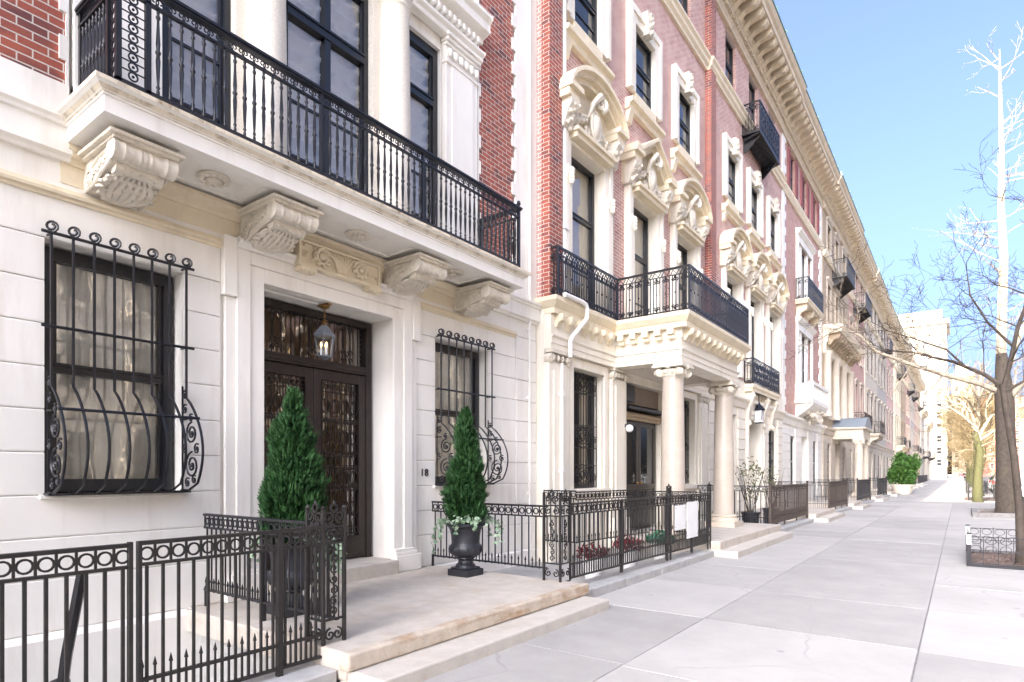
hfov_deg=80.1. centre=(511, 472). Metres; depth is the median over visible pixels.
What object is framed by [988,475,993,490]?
parked car
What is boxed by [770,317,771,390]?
window
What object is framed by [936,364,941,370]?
window
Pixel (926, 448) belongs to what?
townhouse
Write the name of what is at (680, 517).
notice sign
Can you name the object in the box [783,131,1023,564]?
street tree
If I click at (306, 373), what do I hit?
door leaf
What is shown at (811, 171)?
townhouse
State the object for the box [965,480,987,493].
tree guard
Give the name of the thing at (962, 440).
street tree
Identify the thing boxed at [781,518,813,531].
stone kerb
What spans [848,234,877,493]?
townhouse
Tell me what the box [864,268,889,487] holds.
townhouse
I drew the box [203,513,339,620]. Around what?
iron fence
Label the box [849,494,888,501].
entrance steps
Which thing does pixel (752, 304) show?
window
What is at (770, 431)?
window
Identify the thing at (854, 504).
entrance steps
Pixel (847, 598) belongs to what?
sidewalk
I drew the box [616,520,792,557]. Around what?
entrance steps
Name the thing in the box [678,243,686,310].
window
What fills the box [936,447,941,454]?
window
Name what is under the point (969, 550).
tree guard
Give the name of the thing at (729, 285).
window
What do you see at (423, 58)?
french window
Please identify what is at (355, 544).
door leaf
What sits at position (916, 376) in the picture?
townhouse
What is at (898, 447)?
townhouse
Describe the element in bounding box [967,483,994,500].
tree guard
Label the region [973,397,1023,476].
apartment tower
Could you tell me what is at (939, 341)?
window
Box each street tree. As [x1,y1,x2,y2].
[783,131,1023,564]
[784,22,1023,513]
[895,350,1023,501]
[917,380,1023,472]
[923,357,1023,495]
[931,401,994,486]
[933,393,1023,475]
[936,430,990,481]
[938,417,989,481]
[939,404,994,472]
[946,437,992,480]
[948,445,965,470]
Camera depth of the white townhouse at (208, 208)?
6.37 m
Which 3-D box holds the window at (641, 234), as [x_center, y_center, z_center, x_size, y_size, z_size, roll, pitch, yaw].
[2.900,-4.730,14.443,0.126,3.100,1.380,0,0,36]
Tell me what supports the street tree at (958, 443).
on the sidewalk
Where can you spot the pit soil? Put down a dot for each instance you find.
(993, 559)
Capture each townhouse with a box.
[0,0,541,681]
[534,0,750,562]
[705,0,807,519]
[782,90,840,499]
[821,171,872,499]
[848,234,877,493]
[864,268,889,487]
[877,298,896,477]
[886,312,902,485]
[894,330,909,458]
[901,346,912,452]
[905,358,915,455]
[910,368,920,457]
[914,376,922,456]
[917,380,925,481]
[920,409,930,474]
[924,420,935,479]
[924,422,935,479]
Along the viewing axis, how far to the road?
150.91 m
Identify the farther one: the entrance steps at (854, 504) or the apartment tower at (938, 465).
the apartment tower at (938, 465)
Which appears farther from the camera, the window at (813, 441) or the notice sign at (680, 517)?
the window at (813, 441)
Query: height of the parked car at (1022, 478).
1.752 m
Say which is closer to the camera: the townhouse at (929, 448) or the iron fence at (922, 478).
the iron fence at (922, 478)
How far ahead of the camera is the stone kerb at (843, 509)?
24.92 m
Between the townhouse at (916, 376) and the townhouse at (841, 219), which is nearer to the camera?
the townhouse at (841, 219)
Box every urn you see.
[266,541,310,617]
[446,522,484,577]
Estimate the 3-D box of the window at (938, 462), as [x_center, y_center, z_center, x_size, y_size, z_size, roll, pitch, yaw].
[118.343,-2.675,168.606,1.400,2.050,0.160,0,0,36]
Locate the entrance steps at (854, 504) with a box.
[805,499,870,509]
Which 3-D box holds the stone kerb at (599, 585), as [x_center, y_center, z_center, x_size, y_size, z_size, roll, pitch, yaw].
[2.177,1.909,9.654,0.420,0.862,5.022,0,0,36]
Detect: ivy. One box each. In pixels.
[245,532,346,585]
[431,514,503,553]
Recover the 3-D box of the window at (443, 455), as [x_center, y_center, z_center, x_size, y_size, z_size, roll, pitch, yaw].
[-0.962,-0.895,9.575,0.174,2.130,1.180,0,0,36]
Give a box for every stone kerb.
[242,662,336,681]
[576,549,713,596]
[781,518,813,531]
[835,506,851,512]
[862,499,874,503]
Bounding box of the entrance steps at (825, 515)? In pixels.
[754,507,845,522]
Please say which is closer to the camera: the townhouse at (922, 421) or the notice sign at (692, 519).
the notice sign at (692, 519)
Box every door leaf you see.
[264,360,312,568]
[313,368,364,561]
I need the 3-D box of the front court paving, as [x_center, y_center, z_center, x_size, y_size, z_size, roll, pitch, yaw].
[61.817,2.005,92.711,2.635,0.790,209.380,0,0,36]
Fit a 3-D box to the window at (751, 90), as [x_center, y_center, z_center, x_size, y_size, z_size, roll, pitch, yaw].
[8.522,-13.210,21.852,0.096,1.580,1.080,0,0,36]
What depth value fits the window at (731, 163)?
19.92 m
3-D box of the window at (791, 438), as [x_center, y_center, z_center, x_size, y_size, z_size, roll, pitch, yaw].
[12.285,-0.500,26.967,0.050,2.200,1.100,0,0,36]
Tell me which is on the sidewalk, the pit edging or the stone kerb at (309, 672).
the pit edging
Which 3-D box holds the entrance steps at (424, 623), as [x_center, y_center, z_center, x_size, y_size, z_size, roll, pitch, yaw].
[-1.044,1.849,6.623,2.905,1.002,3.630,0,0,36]
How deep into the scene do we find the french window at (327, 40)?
7.62 m
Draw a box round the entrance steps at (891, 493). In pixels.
[871,491,900,495]
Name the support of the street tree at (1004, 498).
on the sidewalk
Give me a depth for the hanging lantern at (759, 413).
21.48 m
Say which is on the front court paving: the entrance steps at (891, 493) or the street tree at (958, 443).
the entrance steps at (891, 493)
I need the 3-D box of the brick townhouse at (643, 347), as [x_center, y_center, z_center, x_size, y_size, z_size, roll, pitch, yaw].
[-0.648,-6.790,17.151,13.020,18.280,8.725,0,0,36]
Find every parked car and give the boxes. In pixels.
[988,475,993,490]
[991,472,994,491]
[1020,473,1023,496]
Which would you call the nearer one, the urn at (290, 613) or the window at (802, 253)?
the urn at (290, 613)
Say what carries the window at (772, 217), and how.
in the brick townhouse at (756, 86)
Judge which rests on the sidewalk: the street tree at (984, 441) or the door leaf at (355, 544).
the street tree at (984, 441)
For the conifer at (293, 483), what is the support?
on the urn at (290, 613)
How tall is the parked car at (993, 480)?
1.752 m
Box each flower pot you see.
[576,542,608,578]
[612,534,643,568]
[646,530,673,559]
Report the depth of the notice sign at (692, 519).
10.85 m
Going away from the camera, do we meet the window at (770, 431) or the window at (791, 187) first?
the window at (770, 431)
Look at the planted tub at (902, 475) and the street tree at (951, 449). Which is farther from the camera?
the street tree at (951, 449)
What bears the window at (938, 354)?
in the apartment tower at (938, 465)
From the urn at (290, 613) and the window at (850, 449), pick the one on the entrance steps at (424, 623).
the urn at (290, 613)
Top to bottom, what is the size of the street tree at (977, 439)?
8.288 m
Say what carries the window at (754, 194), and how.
in the brick townhouse at (756, 86)
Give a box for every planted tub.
[885,460,916,493]
[887,452,920,483]
[890,453,922,492]
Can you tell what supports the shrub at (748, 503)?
on the front court paving
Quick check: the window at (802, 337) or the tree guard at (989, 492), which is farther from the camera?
the tree guard at (989, 492)
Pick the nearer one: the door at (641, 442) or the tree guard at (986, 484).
the door at (641, 442)
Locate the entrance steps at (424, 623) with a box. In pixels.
[186,565,608,681]
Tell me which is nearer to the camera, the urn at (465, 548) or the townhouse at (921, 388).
the urn at (465, 548)
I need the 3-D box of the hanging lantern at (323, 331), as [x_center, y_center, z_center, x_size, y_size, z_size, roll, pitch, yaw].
[-2.315,-1.726,7.516,0.283,0.692,0.289,0,0,36]
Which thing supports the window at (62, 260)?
in the white townhouse at (208, 208)
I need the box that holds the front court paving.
[490,478,941,581]
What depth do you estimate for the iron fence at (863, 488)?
30.30 m
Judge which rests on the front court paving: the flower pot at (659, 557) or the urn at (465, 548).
the flower pot at (659, 557)
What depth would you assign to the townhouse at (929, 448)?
138.36 m
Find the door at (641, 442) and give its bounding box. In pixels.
[626,420,655,527]
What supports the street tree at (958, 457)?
on the sidewalk
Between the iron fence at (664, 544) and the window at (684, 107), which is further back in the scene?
the window at (684, 107)
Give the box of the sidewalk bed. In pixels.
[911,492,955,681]
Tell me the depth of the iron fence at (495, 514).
8.00 m
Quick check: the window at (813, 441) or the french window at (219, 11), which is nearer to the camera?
the french window at (219, 11)
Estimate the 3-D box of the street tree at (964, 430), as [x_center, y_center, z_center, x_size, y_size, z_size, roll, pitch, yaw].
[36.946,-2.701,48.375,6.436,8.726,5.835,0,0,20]
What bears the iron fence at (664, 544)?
on the stone kerb at (599, 585)
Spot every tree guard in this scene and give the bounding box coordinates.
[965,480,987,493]
[966,524,1023,569]
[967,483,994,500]
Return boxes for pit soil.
[964,497,1023,566]
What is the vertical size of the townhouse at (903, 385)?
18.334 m
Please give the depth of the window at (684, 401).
17.12 m
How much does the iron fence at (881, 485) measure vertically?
1.260 m
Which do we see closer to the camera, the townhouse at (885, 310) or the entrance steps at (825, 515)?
the entrance steps at (825, 515)
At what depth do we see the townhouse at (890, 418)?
64.08 m
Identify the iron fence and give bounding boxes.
[0,501,346,681]
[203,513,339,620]
[431,501,546,568]
[542,482,710,582]
[543,489,701,543]
[697,481,807,523]
[774,478,847,508]
[813,477,870,500]
[842,476,886,494]
[918,475,927,482]
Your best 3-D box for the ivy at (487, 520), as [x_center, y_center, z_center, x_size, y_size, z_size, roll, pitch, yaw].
[-0.566,0.797,8.113,0.771,0.557,0.920,0,0,36]
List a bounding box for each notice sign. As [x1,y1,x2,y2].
[675,505,685,530]
[687,501,697,538]
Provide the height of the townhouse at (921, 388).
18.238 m
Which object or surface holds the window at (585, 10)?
in the brick townhouse at (643, 347)
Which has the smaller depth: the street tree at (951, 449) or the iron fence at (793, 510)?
the iron fence at (793, 510)
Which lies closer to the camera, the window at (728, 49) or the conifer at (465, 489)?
the conifer at (465, 489)
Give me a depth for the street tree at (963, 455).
100.19 m
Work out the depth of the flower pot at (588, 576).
9.06 m
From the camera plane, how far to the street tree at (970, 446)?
65.54 m
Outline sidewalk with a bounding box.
[423,478,1023,681]
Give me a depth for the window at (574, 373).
12.69 m
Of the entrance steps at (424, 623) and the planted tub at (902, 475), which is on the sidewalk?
the planted tub at (902, 475)
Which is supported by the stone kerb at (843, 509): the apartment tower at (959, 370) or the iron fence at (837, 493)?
the iron fence at (837, 493)
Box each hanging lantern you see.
[313,303,335,360]
[754,395,764,423]
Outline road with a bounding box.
[983,477,1023,500]
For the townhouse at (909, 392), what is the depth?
85.42 m
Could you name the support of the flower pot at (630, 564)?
on the front court paving
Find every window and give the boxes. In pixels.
[44,246,171,491]
[162,0,230,128]
[286,0,367,192]
[409,29,437,225]
[434,343,478,483]
[571,156,593,309]
[574,373,592,487]
[575,0,596,45]
[634,208,647,317]
[636,32,650,108]
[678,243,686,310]
[679,0,687,14]
[679,91,689,154]
[684,401,685,483]
[725,35,732,86]
[727,281,731,300]
[729,155,734,204]
[749,80,754,123]
[750,301,753,383]
[752,187,756,230]
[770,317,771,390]
[770,431,770,480]
[771,213,774,251]
[789,436,792,483]
[790,159,792,191]
[802,253,803,296]
[802,337,803,382]
[813,441,814,483]
[827,444,828,478]
[850,449,850,479]
[936,340,941,347]
[936,352,941,359]
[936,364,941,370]
[936,435,941,442]
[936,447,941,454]
[936,459,941,466]
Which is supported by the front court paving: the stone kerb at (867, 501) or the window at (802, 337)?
the stone kerb at (867, 501)
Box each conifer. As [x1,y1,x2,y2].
[255,386,331,544]
[439,405,489,523]
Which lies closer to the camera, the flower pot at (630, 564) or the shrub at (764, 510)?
the flower pot at (630, 564)
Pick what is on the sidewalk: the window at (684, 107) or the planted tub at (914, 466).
the planted tub at (914, 466)
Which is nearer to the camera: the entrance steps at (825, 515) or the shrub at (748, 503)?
the shrub at (748, 503)
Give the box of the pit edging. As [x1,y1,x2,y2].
[971,508,1014,518]
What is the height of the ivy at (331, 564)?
0.591 m
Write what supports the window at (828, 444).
in the townhouse at (841, 219)
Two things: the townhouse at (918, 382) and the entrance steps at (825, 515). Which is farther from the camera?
the townhouse at (918, 382)
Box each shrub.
[734,456,766,522]
[757,466,784,523]
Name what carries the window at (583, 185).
in the brick townhouse at (643, 347)
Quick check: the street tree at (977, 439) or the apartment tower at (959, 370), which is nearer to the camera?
the street tree at (977, 439)
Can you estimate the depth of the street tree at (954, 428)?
56.77 m
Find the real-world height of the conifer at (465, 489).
1.596 m
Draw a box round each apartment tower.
[898,309,949,477]
[950,364,973,476]
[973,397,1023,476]
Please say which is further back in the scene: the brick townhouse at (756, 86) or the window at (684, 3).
the brick townhouse at (756, 86)
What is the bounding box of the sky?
[774,0,1023,473]
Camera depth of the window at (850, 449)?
41.86 m
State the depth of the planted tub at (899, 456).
49.01 m
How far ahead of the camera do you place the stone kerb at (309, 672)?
4.50 m
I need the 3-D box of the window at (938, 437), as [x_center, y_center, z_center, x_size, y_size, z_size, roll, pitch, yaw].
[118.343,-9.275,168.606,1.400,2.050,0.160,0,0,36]
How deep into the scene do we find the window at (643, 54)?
14.49 m
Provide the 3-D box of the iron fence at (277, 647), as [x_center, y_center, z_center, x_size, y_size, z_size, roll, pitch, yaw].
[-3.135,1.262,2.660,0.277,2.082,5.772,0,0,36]
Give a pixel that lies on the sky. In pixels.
(888, 81)
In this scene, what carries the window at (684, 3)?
in the brick townhouse at (643, 347)
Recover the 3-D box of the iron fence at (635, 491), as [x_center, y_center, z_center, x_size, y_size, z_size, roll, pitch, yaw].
[2.047,0.764,11.411,3.210,0.912,0.923,0,0,-27]

